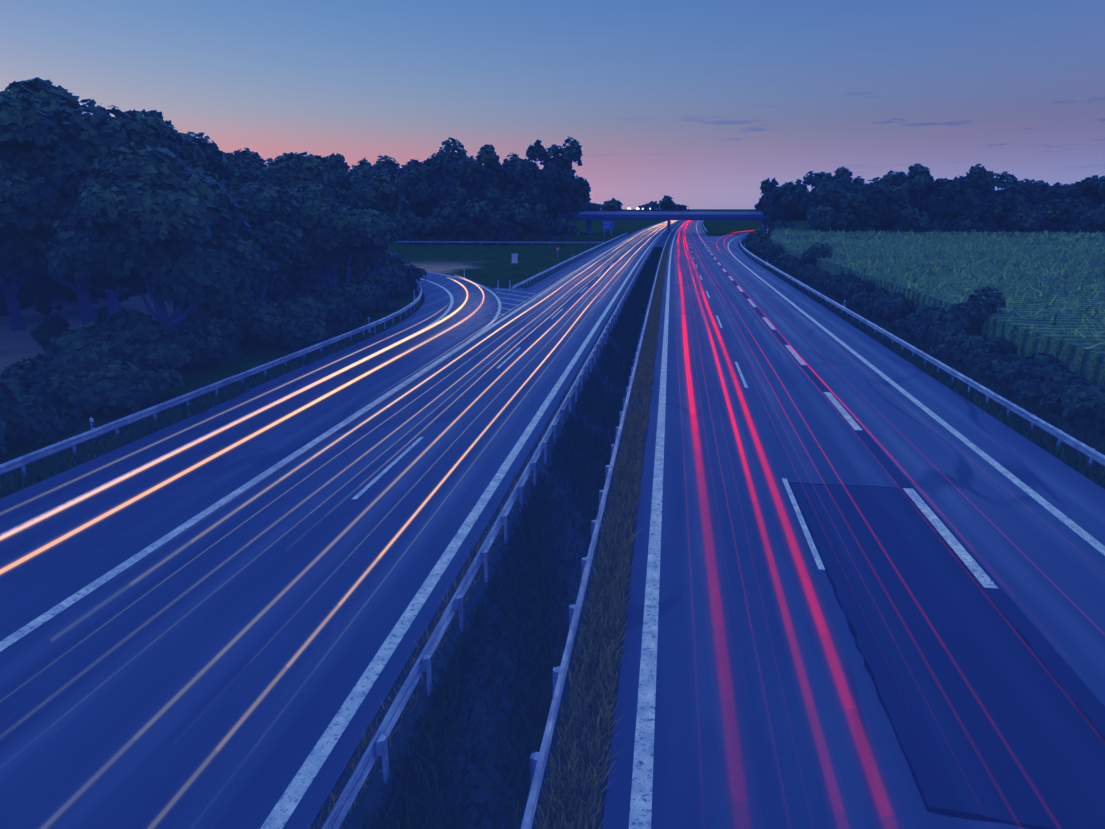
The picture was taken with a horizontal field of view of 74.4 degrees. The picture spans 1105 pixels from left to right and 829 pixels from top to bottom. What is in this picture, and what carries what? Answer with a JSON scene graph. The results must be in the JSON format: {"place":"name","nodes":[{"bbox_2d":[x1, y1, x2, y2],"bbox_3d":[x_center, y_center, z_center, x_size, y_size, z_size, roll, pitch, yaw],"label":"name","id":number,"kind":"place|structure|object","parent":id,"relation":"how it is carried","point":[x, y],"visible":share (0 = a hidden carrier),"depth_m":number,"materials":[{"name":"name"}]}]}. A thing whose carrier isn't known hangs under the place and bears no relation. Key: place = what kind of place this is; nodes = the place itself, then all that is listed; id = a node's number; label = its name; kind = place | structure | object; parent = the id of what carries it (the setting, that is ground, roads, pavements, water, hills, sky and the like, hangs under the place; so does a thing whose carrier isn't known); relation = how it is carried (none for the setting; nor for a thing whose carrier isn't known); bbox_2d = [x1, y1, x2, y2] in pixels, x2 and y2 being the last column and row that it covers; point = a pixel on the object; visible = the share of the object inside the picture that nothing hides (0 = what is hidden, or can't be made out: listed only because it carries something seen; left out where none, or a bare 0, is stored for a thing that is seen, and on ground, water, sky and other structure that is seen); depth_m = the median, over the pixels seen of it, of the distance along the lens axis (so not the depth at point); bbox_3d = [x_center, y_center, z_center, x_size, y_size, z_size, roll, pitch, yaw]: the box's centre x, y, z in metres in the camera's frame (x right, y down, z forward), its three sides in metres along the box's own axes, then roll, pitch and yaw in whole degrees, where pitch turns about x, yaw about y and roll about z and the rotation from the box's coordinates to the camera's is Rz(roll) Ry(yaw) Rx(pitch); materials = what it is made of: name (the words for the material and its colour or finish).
{"place":"outdoors","nodes":[
{"label":"outdoors","id":0,"kind":"place"},
{"bbox_2d":[0,331,374,495],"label":"verge grass","id":1,"kind":"structure","parent":0,"point":[42,468],"depth_m":27.48,"materials":[{"name":"green plant"}]},
{"bbox_2d":[0,220,679,828],"bbox_3d":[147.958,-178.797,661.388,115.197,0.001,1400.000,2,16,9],"label":"road","id":2,"kind":"structure","parent":0,"point":[206,672],"depth_m":16.57,"materials":[{"name":"grey asphalt"}]},
{"bbox_2d":[0,221,667,651],"bbox_3d":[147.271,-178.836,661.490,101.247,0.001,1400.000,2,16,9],"label":"edge line","id":3,"kind":"object","parent":2,"relation":"on","point":[54,611],"visible":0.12,"depth_m":19.47,"materials":[{"name":"paint"}]},
{"bbox_2d":[260,229,665,828],"bbox_3d":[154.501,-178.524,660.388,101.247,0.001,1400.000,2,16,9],"label":"median line","id":4,"kind":"object","parent":2,"relation":"on","point":[278,817],"visible":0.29,"depth_m":13.84,"materials":[{"name":"paint"}]},
{"bbox_2d":[352,230,654,499],"bbox_3d":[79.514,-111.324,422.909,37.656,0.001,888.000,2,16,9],"label":"dash","id":5,"kind":"object","parent":2,"relation":"on","point":[373,481],"visible":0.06,"depth_m":24.21,"materials":[{"name":"paint"}]},
{"bbox_2d":[495,288,533,314],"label":"gore chevrons","id":6,"kind":"object","parent":2,"relation":"on","point":[511,299],"visible":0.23,"depth_m":68.34,"materials":[{"name":"grey paint"}]},
{"bbox_2d":[247,271,527,395],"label":"ramp road","id":7,"kind":"structure","parent":0,"point":[380,374],"depth_m":43.14,"materials":[{"name":"grey asphalt"}]},
{"bbox_2d":[0,278,453,539],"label":"trail","id":8,"kind":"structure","parent":7,"relation":"on","point":[72,501],"depth_m":25.58,"materials":[{"name":"paint"}]},
{"bbox_2d":[426,271,500,341],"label":"road edge line","id":9,"kind":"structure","parent":7,"relation":"on","point":[492,321],"depth_m":59.02,"materials":[{"name":"paint"}]},
{"bbox_2d":[311,220,687,828],"bbox_3d":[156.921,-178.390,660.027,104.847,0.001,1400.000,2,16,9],"label":"median ground","id":10,"kind":"structure","parent":0,"point":[372,792],"depth_m":12.78,"materials":[{"name":"green plant"}]},
{"bbox_2d":[322,220,683,828],"bbox_3d":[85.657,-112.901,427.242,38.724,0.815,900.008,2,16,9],"label":"median guardrail","id":11,"kind":"object","parent":10,"relation":"on","point":[376,747],"visible":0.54,"depth_m":13.36,"materials":[{"name":"metal"}]},
{"bbox_2d":[0,209,1104,828],"bbox_3d":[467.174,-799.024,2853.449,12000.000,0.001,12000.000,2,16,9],"label":"ground","id":12,"kind":"structure","parent":0,"point":[486,265],"depth_m":77.68,"materials":[{"name":"green plant"}]},
{"bbox_2d":[0,259,29,330],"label":"tree","id":13,"kind":"object","parent":12,"relation":"on","point":[16,321],"depth_m":49.90,"materials":[{"name":"brown plant"}]},
{"bbox_2d":[0,77,99,326],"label":"tree","id":14,"kind":"object","parent":12,"relation":"on","point":[25,249],"visible":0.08,"depth_m":37.29,"materials":[{"name":"green plant"}]},
{"bbox_2d":[89,417,94,441],"bbox_3d":[-16.268,0.588,25.785,0.120,1.030,0.100,2,16,9],"label":"marker post","id":15,"kind":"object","parent":12,"relation":"on","point":[92,425],"depth_m":25.69,"materials":[{"name":"grey plastic"}]},
{"bbox_2d":[0,94,240,313],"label":"tree","id":16,"kind":"object","parent":12,"relation":"on","point":[38,188],"visible":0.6,"depth_m":35.61,"materials":[{"name":"green plant"}]},
{"bbox_2d":[41,139,278,367],"bbox_3d":[-18.610,-7.069,34.562,10.708,11.181,7.630,2,16,9],"label":"tree","id":17,"kind":"object","parent":12,"relation":"on","point":[169,228],"visible":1,"depth_m":32.40,"materials":[{"name":"green plant"}]},
{"bbox_2d":[176,131,230,180],"bbox_3d":[-28.905,-15.079,55.926,9.718,15.037,12.954,-4,16,-14],"label":"tree","id":18,"kind":"object","parent":12,"relation":"on","point":[203,153],"visible":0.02,"depth_m":54.65,"materials":[{"name":"green plant"}]},
{"bbox_2d":[0,282,421,475],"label":"ramp guardrail","id":19,"kind":"structure","parent":12,"relation":"on","point":[26,459],"depth_m":28.71,"materials":[{"name":"metal"}]},
{"bbox_2d":[0,247,426,460],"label":"scrub","id":20,"kind":"object","parent":12,"relation":"on","point":[122,358],"visible":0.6,"depth_m":36.88,"materials":[{"name":"green plant"}]},
{"bbox_2d":[211,155,266,185],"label":"tree","id":21,"kind":"object","parent":12,"relation":"on","point":[245,174],"visible":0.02,"depth_m":71.86,"materials":[{"name":"green plant"}]},
{"bbox_2d":[216,148,273,180],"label":"tree","id":22,"kind":"object","parent":12,"relation":"on","point":[246,153],"visible":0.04,"depth_m":84.63,"materials":[{"name":"green plant"}]},
{"bbox_2d":[223,179,312,299],"bbox_3d":[-19.771,-10.005,47.227,8.566,10.042,8.328,-13,20,-38],"label":"tree","id":23,"kind":"object","parent":12,"relation":"on","point":[272,214],"visible":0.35,"depth_m":45.09,"materials":[{"name":"green plant"}]},
{"bbox_2d":[256,152,390,293],"bbox_3d":[-21.269,-15.991,62.908,13.380,12.953,9.882,11,19,34],"label":"tree","id":24,"kind":"object","parent":12,"relation":"on","point":[292,170],"visible":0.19,"depth_m":59.46,"materials":[{"name":"green plant"}]},
{"bbox_2d":[271,182,397,290],"bbox_3d":[-15.938,-11.130,51.253,9.639,9.979,8.854,-6,17,-22],"label":"tree","id":25,"kind":"object","parent":12,"relation":"on","point":[338,235],"visible":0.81,"depth_m":48.36,"materials":[{"name":"green plant"}]},
{"bbox_2d":[341,168,409,235],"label":"tree","id":26,"kind":"object","parent":12,"relation":"on","point":[378,192],"visible":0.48,"depth_m":90.14,"materials":[{"name":"green plant"}]},
{"bbox_2d":[207,136,590,243],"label":"woods","id":27,"kind":"object","parent":12,"relation":"on","point":[458,195],"visible":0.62,"depth_m":173.38,"materials":[{"name":"green plant"}]},
{"bbox_2d":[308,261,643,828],"bbox_3d":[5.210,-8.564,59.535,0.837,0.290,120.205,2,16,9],"label":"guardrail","id":28,"kind":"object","parent":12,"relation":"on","point":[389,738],"depth_m":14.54,"materials":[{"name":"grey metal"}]},
{"bbox_2d":[397,241,603,244],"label":"guardrail","id":29,"kind":"object","parent":12,"relation":"on","point":[495,242],"visible":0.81,"depth_m":168.51,"materials":[{"name":"metal"}]},
{"bbox_2d":[356,246,664,828],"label":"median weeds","id":30,"kind":"object","parent":12,"relation":"on","point":[591,448],"visible":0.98,"depth_m":14.11,"materials":[{"name":"green plant"}]},
{"bbox_2d":[511,254,517,262],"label":"equipment cabinet","id":31,"kind":"object","parent":12,"relation":"on","point":[514,258],"visible":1,"depth_m":112.08,"materials":[{"name":"grey metal"}]},
{"bbox_2d":[512,232,627,291],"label":"guardrail","id":32,"kind":"object","parent":12,"relation":"on","point":[543,272],"visible":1,"depth_m":98.94,"materials":[{"name":"metal"}]},
{"bbox_2d":[521,220,685,828],"bbox_3d":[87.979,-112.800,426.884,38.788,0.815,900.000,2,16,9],"label":"median guardrail","id":33,"kind":"object","parent":12,"relation":"on","point":[538,760],"visible":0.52,"depth_m":13.27,"materials":[{"name":"metal"}]},
{"bbox_2d":[552,214,807,233],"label":"bridge","id":34,"kind":"structure","parent":12,"relation":"on","point":[588,218],"depth_m":238.64,"materials":[{"name":"grey concrete"}]},
{"bbox_2d":[579,211,762,214],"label":"bridge railing","id":35,"kind":"object","parent":34,"relation":"on","point":[685,212],"visible":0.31,"depth_m":237.16,"materials":[{"name":"grey metal"}]},
{"bbox_2d":[583,191,810,210],"bbox_3d":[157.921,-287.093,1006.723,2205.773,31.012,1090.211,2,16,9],"label":"trees","id":36,"kind":"object","parent":12,"relation":"on","point":[667,204],"visible":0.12,"depth_m":952.83,"materials":[{"name":"green plant"}]},
{"bbox_2d":[752,228,1006,335],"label":"bushes","id":37,"kind":"object","parent":12,"relation":"on","point":[968,317],"visible":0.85,"depth_m":42.62,"materials":[{"name":"green plant"}]},
{"bbox_2d":[740,234,1104,469],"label":"guardrail","id":38,"kind":"object","parent":12,"relation":"on","point":[1083,448],"visible":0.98,"depth_m":31.42,"materials":[{"name":"metal"}]},
{"bbox_2d":[745,232,1104,436],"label":"hedge","id":39,"kind":"object","parent":12,"relation":"on","point":[1045,380],"visible":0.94,"depth_m":37.21,"materials":[{"name":"green plant"}]},
{"bbox_2d":[758,163,1104,233],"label":"woods","id":40,"kind":"object","parent":12,"relation":"on","point":[918,198],"visible":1,"depth_m":192.35,"materials":[{"name":"green plant"}]},
{"bbox_2d":[0,0,1104,208],"label":"sky","id":41,"kind":"structure","parent":0,"point":[698,104],"materials":[{"name":"blue"}]},
{"bbox_2d":[526,247,668,828],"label":"median dry grass","id":42,"kind":"structure","parent":0,"point":[627,477],"depth_m":14.15,"materials":[{"name":"brown plant"}]},
{"bbox_2d":[603,222,612,228],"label":"road sign","id":43,"kind":"object","parent":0,"point":[610,225],"visible":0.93,"depth_m":224.48,"materials":[{"name":"blue metal"}]},
{"bbox_2d":[697,220,706,235],"bbox_3d":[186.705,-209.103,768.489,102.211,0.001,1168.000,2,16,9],"label":"road","id":44,"kind":"structure","parent":0,"point":[701,231],"depth_m":291.60,"materials":[{"name":"grey asphalt"}]},
{"bbox_2d":[723,232,767,235],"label":"exit ramp road","id":45,"kind":"structure","parent":0,"point":[741,234],"depth_m":235.08,"materials":[{"name":"grey asphalt"}]},
{"bbox_2d":[602,220,1075,828],"bbox_3d":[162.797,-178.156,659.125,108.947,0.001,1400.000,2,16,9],"label":"road","id":46,"kind":"structure","parent":0,"point":[796,422],"depth_m":14.91,"materials":[{"name":"grey asphalt"}]},
{"bbox_2d":[629,223,683,828],"bbox_3d":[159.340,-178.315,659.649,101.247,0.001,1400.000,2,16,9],"label":"median line","id":47,"kind":"object","parent":46,"relation":"on","point":[640,815],"visible":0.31,"depth_m":13.84,"materials":[{"name":"paint"}]},
{"bbox_2d":[677,238,895,828],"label":"red lamp spill","id":48,"kind":"object","parent":46,"relation":"on","point":[765,548],"visible":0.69,"depth_m":18.20,"materials":[{"name":"red"}]},
{"bbox_2d":[701,240,997,587],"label":"lane markings","id":49,"kind":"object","parent":46,"relation":"on","point":[974,567],"depth_m":19.53,"materials":[{"name":"paint"}]},
{"bbox_2d":[710,254,1104,736],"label":"trail","id":50,"kind":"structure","parent":46,"relation":"on","point":[1082,695],"depth_m":14.87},
{"bbox_2d":[788,482,1104,828],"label":"asphalt seam","id":51,"kind":"object","parent":46,"relation":"on","point":[958,814],"visible":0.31,"depth_m":12.69,"materials":[{"name":"black asphalt"}]},
{"bbox_2d":[790,483,1104,828],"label":"asphalt patch","id":52,"kind":"object","parent":46,"relation":"on","point":[987,718],"visible":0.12,"depth_m":12.99,"materials":[{"name":"grey asphalt"}]},
{"bbox_2d":[700,236,1104,705],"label":"road","id":53,"kind":"structure","parent":0,"point":[1044,567],"depth_m":22.87,"materials":[{"name":"grey asphalt"}]},
{"bbox_2d":[727,236,1104,555],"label":"line","id":54,"kind":"object","parent":53,"relation":"on","point":[1075,527],"visible":0.9,"depth_m":25.00,"materials":[{"name":"paint"}]},
{"bbox_2d":[761,265,1104,486],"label":"verge grass","id":55,"kind":"structure","parent":0,"point":[1069,455],"depth_m":32.22,"materials":[{"name":"green plant"}]},
{"bbox_2d":[768,226,1104,392],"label":"maize field","id":56,"kind":"structure","parent":0,"point":[1090,366],"depth_m":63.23,"materials":[{"name":"green plant"}]}
]}

